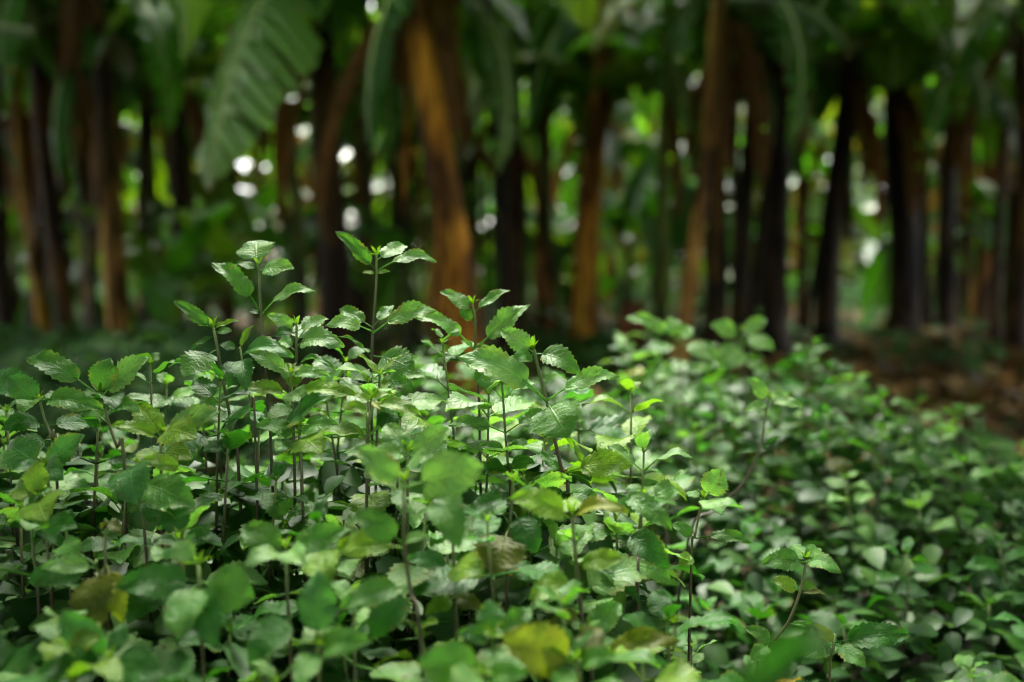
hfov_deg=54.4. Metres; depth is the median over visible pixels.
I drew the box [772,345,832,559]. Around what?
weed
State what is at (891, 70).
banana plant
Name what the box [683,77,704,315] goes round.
banana plant
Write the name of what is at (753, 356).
weed
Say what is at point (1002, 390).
leaf litter
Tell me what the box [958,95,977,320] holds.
banana plant
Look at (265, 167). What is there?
sky
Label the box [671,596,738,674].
weed
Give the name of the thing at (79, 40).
banana plant
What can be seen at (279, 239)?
banana plant
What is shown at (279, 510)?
weed
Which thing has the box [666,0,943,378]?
banana plant
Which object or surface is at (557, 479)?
weed
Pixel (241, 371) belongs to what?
weed
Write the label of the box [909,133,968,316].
banana plant
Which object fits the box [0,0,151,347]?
banana plant
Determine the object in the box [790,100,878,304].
banana plant
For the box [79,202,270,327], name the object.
banana plant
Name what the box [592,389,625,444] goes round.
weed
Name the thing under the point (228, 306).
banana plant
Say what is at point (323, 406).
weed
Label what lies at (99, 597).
weed
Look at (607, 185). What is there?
banana plant
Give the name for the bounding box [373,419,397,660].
weed
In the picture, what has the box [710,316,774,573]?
weed
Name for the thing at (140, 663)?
weed
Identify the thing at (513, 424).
weed
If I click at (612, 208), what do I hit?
banana plant
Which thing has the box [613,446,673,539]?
weed
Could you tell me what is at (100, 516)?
weed
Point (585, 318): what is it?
banana plant
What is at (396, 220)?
banana plant
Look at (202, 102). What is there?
banana plant
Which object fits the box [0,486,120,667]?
weed
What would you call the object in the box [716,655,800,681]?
weed
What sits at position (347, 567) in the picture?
weed
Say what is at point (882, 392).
weed
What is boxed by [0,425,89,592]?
weed
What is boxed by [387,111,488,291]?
banana plant
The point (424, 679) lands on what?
weed
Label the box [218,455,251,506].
weed
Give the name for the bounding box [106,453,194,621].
weed
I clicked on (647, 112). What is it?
banana plant
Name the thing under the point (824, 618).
weed
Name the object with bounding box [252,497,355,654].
weed
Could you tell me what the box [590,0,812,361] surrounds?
banana plant
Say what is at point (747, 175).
banana plant
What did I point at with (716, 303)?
banana plant
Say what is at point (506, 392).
weed
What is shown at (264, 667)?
weed
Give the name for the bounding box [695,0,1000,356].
banana plant
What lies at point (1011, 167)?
banana plant
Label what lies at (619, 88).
banana plant
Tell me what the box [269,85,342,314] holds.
banana plant
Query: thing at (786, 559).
weed
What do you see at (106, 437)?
weed
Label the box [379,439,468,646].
weed
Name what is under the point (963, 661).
weed
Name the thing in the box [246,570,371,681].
weed
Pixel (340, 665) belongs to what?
weed
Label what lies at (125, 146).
banana plant
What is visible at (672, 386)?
weed
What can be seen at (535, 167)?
banana plant
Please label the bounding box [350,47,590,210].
banana plant
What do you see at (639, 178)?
hanging foliage
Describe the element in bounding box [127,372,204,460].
weed
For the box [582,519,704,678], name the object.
weed
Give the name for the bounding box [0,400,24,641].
weed
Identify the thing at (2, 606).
weed
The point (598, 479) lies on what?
weed
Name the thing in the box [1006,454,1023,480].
weed
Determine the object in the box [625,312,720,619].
weed
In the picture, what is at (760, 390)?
weed
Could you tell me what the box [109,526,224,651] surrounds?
weed
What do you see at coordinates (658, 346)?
weed
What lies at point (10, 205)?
banana plant
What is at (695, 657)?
weed
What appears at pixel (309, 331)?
weed
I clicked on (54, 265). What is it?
banana plant
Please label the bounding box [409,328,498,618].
weed
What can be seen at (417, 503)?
weed
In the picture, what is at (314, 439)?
weed
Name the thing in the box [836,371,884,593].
weed
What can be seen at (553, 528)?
weed
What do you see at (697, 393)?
weed
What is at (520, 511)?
weed
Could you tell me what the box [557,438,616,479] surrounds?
weed
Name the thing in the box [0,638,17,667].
weed
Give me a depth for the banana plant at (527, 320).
12.08 m
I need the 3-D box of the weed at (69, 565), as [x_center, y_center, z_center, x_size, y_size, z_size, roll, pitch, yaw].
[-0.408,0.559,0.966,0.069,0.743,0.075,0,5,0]
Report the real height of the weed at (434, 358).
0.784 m
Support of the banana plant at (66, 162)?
on the ground
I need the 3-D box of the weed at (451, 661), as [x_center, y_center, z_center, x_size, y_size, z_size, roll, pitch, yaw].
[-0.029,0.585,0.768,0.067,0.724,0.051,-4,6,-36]
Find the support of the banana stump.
on the ground
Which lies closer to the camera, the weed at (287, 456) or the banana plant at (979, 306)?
the weed at (287, 456)
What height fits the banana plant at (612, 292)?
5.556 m
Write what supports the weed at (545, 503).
on the ground
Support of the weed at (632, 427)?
on the ground
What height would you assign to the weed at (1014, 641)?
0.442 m
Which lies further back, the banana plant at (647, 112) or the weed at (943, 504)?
the banana plant at (647, 112)
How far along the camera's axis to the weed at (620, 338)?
2.60 m
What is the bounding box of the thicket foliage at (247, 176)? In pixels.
[7,36,980,298]
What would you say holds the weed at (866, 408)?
on the ground
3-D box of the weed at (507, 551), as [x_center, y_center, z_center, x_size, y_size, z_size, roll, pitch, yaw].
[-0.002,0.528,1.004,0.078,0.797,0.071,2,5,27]
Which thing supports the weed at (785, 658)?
on the ground
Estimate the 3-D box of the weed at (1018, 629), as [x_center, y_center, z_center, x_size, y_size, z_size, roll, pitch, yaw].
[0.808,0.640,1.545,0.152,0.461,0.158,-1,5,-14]
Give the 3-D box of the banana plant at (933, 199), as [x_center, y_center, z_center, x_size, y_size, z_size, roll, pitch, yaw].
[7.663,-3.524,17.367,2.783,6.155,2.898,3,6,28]
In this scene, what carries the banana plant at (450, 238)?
on the ground
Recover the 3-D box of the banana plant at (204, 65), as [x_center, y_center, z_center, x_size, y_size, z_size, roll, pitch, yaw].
[-3.716,-1.844,11.847,2.749,3.750,2.380,0,5,0]
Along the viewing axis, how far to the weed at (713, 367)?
2.82 m
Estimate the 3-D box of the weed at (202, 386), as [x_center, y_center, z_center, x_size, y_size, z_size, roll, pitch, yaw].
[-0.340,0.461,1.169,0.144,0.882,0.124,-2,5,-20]
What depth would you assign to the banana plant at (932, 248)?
14.89 m
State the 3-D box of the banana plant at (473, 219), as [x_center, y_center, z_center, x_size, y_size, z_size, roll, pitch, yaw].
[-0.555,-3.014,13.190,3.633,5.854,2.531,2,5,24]
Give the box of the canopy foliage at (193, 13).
[20,0,1023,111]
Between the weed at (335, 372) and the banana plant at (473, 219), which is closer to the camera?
the weed at (335, 372)
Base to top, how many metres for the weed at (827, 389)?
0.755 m
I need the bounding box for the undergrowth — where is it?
[0,366,1023,681]
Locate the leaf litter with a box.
[0,300,1023,567]
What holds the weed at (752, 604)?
on the ground
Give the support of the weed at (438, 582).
on the ground
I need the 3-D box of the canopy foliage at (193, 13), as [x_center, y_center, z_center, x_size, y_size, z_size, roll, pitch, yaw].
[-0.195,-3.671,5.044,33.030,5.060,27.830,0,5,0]
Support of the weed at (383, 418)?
on the ground
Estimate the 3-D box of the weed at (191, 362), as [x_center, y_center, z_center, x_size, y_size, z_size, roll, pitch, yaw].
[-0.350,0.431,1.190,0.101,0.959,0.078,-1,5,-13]
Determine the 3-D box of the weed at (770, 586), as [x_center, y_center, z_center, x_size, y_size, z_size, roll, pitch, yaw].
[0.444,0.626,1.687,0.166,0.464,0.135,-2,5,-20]
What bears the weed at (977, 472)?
on the ground
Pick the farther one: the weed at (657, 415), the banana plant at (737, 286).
the banana plant at (737, 286)
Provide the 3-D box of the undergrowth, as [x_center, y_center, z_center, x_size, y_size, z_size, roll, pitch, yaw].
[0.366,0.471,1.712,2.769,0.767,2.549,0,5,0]
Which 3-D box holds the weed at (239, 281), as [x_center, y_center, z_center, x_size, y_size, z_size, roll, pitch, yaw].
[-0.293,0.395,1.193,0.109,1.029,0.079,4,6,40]
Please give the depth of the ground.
7.22 m
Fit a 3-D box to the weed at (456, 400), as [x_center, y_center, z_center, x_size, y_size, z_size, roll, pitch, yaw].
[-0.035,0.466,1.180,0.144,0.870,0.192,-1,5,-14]
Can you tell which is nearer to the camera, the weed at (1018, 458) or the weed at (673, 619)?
the weed at (673, 619)
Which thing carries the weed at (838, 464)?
on the ground
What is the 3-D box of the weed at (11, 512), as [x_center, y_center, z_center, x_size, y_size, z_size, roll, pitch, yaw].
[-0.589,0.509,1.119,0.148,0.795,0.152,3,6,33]
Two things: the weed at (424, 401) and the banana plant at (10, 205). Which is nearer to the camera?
the weed at (424, 401)
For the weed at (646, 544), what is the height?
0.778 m
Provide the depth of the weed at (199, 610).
0.84 m
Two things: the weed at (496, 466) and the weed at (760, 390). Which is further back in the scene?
the weed at (760, 390)
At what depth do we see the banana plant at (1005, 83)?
10.01 m
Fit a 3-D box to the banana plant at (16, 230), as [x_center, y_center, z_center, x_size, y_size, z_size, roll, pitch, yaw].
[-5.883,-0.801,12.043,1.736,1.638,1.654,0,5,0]
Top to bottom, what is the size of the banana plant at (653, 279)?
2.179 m
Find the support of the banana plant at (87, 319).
on the ground
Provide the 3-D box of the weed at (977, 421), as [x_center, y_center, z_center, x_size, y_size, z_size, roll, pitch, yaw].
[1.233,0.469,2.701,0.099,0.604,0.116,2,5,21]
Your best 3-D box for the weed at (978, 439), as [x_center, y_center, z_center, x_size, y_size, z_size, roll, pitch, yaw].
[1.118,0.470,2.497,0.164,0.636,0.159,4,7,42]
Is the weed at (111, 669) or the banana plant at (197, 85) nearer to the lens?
the weed at (111, 669)
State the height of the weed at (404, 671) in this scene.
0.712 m
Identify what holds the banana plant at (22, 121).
on the ground
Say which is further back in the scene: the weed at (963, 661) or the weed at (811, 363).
the weed at (811, 363)
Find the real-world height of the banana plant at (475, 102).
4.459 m
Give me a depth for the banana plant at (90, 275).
9.20 m
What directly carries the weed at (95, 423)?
on the ground
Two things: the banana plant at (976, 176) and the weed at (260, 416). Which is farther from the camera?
the banana plant at (976, 176)
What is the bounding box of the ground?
[0,262,1023,681]
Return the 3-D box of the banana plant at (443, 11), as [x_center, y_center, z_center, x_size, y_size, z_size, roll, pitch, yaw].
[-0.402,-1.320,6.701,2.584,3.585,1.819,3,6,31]
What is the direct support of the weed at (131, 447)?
on the ground
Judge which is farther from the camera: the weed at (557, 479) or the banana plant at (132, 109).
the banana plant at (132, 109)
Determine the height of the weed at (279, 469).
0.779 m
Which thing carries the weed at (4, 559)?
on the ground
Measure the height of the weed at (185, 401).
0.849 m
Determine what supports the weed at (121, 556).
on the ground
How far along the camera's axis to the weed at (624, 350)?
2.54 m
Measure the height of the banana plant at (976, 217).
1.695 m
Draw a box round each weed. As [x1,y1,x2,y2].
[0,367,103,512]
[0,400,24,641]
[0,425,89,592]
[0,432,84,644]
[0,451,32,595]
[0,451,45,641]
[0,470,45,562]
[0,481,82,644]
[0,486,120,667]
[0,540,13,547]
[0,554,6,610]
[0,607,151,681]
[0,625,52,673]
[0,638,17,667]
[0,671,60,681]
[3,469,23,553]
[8,460,76,644]
[25,349,149,562]
[27,534,106,681]
[34,509,115,607]
[36,395,136,577]
[37,609,164,681]
[38,622,123,681]
[63,441,122,563]
[68,518,127,633]
[69,487,140,565]
[71,426,126,473]
[76,437,138,486]
[97,445,208,567]
[97,505,267,681]
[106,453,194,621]
[108,400,163,452]
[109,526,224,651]
[111,402,219,611]
[116,540,254,681]
[117,352,204,560]
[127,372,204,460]
[153,507,215,588]
[160,649,233,681]
[163,362,272,619]
[168,300,254,512]
[169,373,249,562]
[170,370,267,487]
[177,612,264,678]
[188,418,270,588]
[207,411,305,596]
[210,240,315,576]
[215,461,307,614]
[217,492,353,655]
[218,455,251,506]
[219,325,293,615]
[232,365,323,550]
[238,350,354,574]
[239,654,308,681]
[241,519,348,681]
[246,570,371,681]
[251,660,292,681]
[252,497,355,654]
[253,513,377,663]
[255,392,338,584]
[260,456,317,570]
[260,461,269,471]
[267,312,344,581]
[274,346,409,582]
[284,579,425,681]
[295,364,382,583]
[296,362,446,654]
[296,409,361,534]
[300,609,396,681]
[311,404,331,415]
[312,441,356,489]
[317,420,396,642]
[324,354,452,660]
[325,231,436,662]
[325,409,361,486]
[332,398,373,447]
[335,444,484,677]
[341,387,421,658]
[364,399,429,648]
[371,489,476,667]
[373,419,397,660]
[374,615,463,667]
[378,423,451,634]
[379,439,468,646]
[407,530,484,640]
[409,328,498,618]
[410,406,445,455]
[411,353,444,419]
[412,337,452,417]
[412,506,562,638]
[415,289,529,494]
[417,346,463,409]
[418,638,527,681]
[419,676,430,681]
[428,521,495,644]
[445,369,542,643]
[447,362,504,441]
[448,375,541,506]
[448,408,518,617]
[455,469,612,678]
[456,599,531,675]
[457,326,632,524]
[466,471,541,612]
[472,384,533,474]
[472,483,490,494]
[475,579,660,670]
[480,384,531,480]
[482,411,519,489]
[482,455,571,679]
[490,513,613,681]
[500,396,537,456]
[502,620,615,681]
[506,371,656,662]
[507,433,592,548]
[509,487,679,681]
[527,401,618,499]
[528,524,649,671]
[532,369,561,428]
[543,628,592,670]
[550,617,622,681]
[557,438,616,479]
[559,411,610,486]
[563,488,691,662]
[565,420,609,497]
[575,429,692,672]
[581,378,686,554]
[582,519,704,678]
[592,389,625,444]
[599,332,659,448]
[601,479,678,612]
[604,342,654,483]
[604,643,700,681]
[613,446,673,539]
[613,543,691,621]
[621,467,742,634]
[621,590,734,681]
[622,326,674,443]
[622,359,680,650]
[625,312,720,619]
[628,589,680,603]
[642,379,701,650]
[646,357,698,514]
[663,414,733,549]
[663,635,716,672]
[665,614,702,678]
[670,377,802,650]
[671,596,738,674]
[672,468,751,662]
[681,371,740,464]
[685,386,748,631]
[692,385,734,631]
[695,520,808,661]
[696,343,742,426]
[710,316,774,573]
[714,575,809,644]
[714,592,804,678]
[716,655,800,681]
[728,512,789,633]
[734,332,769,538]
[735,623,833,681]
[744,544,840,661]
[754,385,817,536]
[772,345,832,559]
[775,337,836,539]
[780,353,832,578]
[783,360,856,578]
[802,403,847,663]
[808,611,886,681]
[810,621,909,681]
[821,374,868,475]
[824,471,876,679]
[825,420,931,548]
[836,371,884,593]
[846,382,876,486]
[854,384,911,526]
[865,537,937,681]
[882,484,955,661]
[894,397,944,478]
[918,419,969,563]
[924,449,1005,599]
[927,417,988,557]
[932,403,995,588]
[941,654,1021,681]
[950,412,988,483]
[956,586,1023,658]
[963,531,1023,676]
[980,434,1018,490]
[987,612,1023,667]
[1004,441,1023,620]
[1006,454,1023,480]
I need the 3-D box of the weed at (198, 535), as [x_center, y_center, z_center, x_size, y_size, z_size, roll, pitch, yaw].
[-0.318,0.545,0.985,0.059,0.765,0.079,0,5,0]
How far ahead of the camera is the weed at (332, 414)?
2.14 m
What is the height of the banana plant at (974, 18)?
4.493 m
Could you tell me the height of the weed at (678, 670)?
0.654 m
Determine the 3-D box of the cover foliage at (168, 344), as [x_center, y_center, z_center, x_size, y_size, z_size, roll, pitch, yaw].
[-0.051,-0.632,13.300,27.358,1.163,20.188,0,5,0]
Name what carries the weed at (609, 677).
on the ground
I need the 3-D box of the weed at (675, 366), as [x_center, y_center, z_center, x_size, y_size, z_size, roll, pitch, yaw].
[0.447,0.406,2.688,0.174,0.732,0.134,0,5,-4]
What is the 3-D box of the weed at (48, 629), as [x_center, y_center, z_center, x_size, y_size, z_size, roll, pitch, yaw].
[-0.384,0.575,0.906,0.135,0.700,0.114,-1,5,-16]
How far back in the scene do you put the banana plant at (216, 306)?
14.23 m
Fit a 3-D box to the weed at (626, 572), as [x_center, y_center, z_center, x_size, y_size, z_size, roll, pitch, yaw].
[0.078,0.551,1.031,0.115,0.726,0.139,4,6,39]
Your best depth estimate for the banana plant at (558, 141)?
13.62 m
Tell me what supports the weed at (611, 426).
on the ground
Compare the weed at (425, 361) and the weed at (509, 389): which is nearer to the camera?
the weed at (509, 389)
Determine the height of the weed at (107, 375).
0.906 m
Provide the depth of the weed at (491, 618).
0.83 m
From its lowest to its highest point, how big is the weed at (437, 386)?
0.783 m
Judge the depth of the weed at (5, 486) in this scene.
1.20 m
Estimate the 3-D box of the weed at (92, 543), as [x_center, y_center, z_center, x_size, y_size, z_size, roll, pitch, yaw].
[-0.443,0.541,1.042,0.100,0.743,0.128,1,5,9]
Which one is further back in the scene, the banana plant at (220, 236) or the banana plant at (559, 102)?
the banana plant at (559, 102)
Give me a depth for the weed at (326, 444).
2.04 m
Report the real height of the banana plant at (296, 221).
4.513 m
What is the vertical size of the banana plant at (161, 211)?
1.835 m
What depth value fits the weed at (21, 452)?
1.05 m
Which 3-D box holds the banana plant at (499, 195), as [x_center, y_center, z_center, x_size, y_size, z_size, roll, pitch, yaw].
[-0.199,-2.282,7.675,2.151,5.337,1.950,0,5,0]
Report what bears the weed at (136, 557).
on the ground
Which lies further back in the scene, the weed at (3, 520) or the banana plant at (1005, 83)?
the banana plant at (1005, 83)
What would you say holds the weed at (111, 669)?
on the ground
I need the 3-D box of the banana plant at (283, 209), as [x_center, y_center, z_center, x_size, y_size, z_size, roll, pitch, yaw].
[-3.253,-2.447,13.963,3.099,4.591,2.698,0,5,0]
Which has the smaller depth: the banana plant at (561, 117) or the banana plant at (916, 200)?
the banana plant at (916, 200)
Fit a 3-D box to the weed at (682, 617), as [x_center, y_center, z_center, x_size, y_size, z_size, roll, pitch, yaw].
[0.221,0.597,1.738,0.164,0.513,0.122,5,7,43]
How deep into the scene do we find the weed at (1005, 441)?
2.83 m
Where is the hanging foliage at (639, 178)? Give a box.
[3,10,1015,332]
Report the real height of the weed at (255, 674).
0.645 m
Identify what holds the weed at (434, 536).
on the ground
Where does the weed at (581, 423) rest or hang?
on the ground
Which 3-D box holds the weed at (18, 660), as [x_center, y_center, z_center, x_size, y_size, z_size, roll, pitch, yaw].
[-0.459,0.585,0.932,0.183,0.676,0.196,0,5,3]
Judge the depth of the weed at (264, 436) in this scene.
1.33 m
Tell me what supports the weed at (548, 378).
on the ground
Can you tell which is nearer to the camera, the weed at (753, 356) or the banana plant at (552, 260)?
the weed at (753, 356)
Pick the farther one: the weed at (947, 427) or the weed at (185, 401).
the weed at (947, 427)
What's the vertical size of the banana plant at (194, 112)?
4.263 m
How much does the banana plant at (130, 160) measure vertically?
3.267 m
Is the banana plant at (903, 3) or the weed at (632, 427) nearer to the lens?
the weed at (632, 427)
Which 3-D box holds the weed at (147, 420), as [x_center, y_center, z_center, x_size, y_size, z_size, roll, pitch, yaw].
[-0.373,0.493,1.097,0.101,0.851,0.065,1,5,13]
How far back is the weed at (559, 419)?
1.11 m
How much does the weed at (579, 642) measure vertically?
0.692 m
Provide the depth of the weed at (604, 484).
1.41 m
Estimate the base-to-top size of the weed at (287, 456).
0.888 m
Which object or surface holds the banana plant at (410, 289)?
on the ground
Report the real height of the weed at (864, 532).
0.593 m
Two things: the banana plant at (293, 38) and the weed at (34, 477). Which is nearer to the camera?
the weed at (34, 477)
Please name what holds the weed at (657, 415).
on the ground
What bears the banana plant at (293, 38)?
on the ground
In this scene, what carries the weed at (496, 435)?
on the ground
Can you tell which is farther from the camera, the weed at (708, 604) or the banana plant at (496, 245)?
the banana plant at (496, 245)
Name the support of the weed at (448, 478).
on the ground
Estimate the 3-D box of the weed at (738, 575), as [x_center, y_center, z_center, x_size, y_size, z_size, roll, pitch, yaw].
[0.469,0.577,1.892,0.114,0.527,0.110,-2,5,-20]
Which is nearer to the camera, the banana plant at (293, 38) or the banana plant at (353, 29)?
the banana plant at (293, 38)
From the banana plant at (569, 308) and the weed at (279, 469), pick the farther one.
the banana plant at (569, 308)
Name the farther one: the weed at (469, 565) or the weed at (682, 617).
the weed at (682, 617)
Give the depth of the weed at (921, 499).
1.89 m
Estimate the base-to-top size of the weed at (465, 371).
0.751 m
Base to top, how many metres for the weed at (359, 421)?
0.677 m
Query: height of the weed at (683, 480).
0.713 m
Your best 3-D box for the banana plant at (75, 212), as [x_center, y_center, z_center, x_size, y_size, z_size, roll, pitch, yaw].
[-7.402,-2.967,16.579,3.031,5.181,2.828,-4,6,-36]
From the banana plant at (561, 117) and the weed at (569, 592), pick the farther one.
the banana plant at (561, 117)
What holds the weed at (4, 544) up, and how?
on the ground
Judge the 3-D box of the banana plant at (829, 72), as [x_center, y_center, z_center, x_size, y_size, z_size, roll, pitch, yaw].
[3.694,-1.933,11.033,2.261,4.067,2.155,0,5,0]
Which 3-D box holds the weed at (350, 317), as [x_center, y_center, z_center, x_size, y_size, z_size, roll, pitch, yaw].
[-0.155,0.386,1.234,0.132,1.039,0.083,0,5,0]
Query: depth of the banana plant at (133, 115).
15.08 m
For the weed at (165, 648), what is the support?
on the ground
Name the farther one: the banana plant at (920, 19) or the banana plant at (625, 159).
the banana plant at (625, 159)
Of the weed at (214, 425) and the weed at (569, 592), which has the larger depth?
the weed at (214, 425)
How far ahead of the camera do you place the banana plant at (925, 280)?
12.60 m
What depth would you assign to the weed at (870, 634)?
1.06 m
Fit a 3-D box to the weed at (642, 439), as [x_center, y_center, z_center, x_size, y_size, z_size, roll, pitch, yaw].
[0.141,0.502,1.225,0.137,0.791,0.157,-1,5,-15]
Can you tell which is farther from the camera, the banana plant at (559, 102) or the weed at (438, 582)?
the banana plant at (559, 102)
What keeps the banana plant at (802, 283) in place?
on the ground
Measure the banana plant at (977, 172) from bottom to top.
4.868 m
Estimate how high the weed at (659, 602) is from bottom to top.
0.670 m
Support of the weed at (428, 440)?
on the ground
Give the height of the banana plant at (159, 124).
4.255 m
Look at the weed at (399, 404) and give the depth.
1.05 m
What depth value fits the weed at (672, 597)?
1.59 m
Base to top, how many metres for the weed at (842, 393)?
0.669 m
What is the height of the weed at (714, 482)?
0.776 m
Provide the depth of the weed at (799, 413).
2.34 m
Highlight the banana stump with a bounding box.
[615,299,648,351]
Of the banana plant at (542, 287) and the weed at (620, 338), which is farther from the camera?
the banana plant at (542, 287)
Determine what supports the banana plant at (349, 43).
on the ground
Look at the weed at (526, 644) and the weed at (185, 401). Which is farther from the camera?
the weed at (185, 401)
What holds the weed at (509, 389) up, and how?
on the ground
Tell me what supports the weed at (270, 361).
on the ground
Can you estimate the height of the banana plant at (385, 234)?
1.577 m
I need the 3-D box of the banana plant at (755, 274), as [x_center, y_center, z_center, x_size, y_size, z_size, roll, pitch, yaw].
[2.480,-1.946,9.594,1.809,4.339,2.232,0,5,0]
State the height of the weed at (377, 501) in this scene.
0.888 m
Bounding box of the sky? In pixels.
[7,3,882,257]
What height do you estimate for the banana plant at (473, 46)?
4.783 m
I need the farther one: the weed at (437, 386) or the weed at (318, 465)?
the weed at (437, 386)
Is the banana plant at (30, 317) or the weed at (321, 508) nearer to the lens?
the weed at (321, 508)
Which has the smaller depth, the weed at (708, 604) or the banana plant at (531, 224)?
the weed at (708, 604)
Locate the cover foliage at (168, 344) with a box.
[0,254,1023,540]
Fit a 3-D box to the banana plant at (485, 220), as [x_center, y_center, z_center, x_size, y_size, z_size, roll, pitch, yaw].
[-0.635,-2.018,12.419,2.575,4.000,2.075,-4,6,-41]
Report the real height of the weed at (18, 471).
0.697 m
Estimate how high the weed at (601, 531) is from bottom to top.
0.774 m
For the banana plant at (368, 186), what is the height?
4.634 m
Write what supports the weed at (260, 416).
on the ground
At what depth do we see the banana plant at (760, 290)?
13.54 m
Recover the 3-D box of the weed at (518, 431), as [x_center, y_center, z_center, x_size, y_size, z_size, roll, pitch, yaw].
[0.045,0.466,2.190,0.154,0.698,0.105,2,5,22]
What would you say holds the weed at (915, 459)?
on the ground
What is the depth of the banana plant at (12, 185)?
12.57 m
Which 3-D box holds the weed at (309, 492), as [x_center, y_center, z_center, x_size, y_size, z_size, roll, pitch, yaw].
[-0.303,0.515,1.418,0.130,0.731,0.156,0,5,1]
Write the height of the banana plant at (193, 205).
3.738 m
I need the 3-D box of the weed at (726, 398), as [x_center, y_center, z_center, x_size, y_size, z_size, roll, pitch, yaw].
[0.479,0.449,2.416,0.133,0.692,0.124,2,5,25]
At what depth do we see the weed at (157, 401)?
1.22 m
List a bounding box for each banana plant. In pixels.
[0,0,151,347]
[0,0,182,332]
[0,0,185,341]
[0,0,199,344]
[2,42,55,119]
[2,66,50,331]
[5,74,30,290]
[6,21,61,335]
[7,90,164,302]
[9,168,136,279]
[9,208,100,312]
[23,55,59,338]
[27,79,89,327]
[32,74,212,329]
[51,0,264,334]
[55,96,136,258]
[57,126,74,242]
[62,16,275,329]
[63,11,99,340]
[68,102,136,302]
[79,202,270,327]
[82,57,204,322]
[92,0,536,381]
[115,44,309,329]
[115,81,297,312]
[116,53,275,321]
[123,81,204,317]
[133,1,379,363]
[147,197,275,329]
[175,209,316,341]
[188,75,221,315]
[204,220,395,351]
[220,23,270,332]
[252,46,379,317]
[256,20,476,339]
[263,1,421,353]
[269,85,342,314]
[271,103,401,329]
[275,21,488,326]
[288,0,400,363]
[309,22,358,206]
[313,204,490,348]
[316,0,673,410]
[329,0,462,392]
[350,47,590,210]
[354,0,650,329]
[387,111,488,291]
[395,0,554,363]
[458,0,644,339]
[460,21,577,334]
[461,5,479,280]
[462,14,620,328]
[480,199,528,323]
[481,0,513,355]
[490,183,600,238]
[505,82,577,323]
[521,22,687,316]
[524,80,551,300]
[525,0,692,350]
[531,8,564,333]
[552,0,795,362]
[552,108,568,245]
[562,180,675,301]
[563,96,648,308]
[564,21,642,331]
[567,34,707,338]
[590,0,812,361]
[590,0,873,346]
[598,0,875,346]
[604,76,695,314]
[614,177,695,316]
[624,99,686,258]
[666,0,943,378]
[681,1,788,338]
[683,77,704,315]
[691,0,1022,338]
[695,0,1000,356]
[745,0,898,355]
[758,111,805,315]
[789,43,834,329]
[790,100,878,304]
[801,50,935,332]
[820,20,1014,338]
[825,83,969,330]
[835,0,1023,351]
[872,97,978,181]
[873,199,977,318]
[899,0,916,11]
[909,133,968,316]
[910,133,920,321]
[913,52,1014,123]
[929,131,941,279]
[956,206,1011,326]
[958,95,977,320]
[966,98,997,324]
[975,168,980,180]
[988,9,1014,343]
[998,30,1016,287]
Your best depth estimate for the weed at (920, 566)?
1.65 m
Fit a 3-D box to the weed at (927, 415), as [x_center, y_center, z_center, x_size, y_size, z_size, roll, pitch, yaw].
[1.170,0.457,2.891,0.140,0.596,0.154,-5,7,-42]
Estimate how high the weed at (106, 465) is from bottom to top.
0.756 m
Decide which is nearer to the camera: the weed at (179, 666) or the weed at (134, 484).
the weed at (179, 666)
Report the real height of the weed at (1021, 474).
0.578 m
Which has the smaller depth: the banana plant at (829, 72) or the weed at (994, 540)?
the weed at (994, 540)
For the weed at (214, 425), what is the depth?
1.35 m
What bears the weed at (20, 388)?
on the ground
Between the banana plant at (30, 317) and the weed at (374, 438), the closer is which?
the weed at (374, 438)
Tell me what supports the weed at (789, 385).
on the ground
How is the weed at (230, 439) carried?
on the ground
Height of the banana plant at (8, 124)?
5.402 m
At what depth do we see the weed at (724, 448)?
2.11 m
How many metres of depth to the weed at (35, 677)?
0.79 m
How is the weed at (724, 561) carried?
on the ground
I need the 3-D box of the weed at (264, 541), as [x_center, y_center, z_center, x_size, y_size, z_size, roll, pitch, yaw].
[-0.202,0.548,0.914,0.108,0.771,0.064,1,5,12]
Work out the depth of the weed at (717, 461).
2.05 m
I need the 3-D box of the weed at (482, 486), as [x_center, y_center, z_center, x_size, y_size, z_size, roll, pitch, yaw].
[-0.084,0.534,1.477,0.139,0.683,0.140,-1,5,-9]
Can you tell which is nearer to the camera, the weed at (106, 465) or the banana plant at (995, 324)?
the weed at (106, 465)
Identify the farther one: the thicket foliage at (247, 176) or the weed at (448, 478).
the thicket foliage at (247, 176)
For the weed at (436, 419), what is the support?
on the ground
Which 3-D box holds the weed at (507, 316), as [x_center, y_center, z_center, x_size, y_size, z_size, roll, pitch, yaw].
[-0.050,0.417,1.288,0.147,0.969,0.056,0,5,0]
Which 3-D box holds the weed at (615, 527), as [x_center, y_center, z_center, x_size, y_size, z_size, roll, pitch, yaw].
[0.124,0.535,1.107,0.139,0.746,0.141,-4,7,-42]
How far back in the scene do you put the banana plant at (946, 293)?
11.75 m
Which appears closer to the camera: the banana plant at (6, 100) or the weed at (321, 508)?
the weed at (321, 508)
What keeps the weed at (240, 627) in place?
on the ground
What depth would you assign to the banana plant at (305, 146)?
13.41 m
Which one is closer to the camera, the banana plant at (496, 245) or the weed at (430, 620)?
the weed at (430, 620)
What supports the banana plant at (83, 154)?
on the ground
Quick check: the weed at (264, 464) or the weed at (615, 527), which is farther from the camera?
the weed at (264, 464)

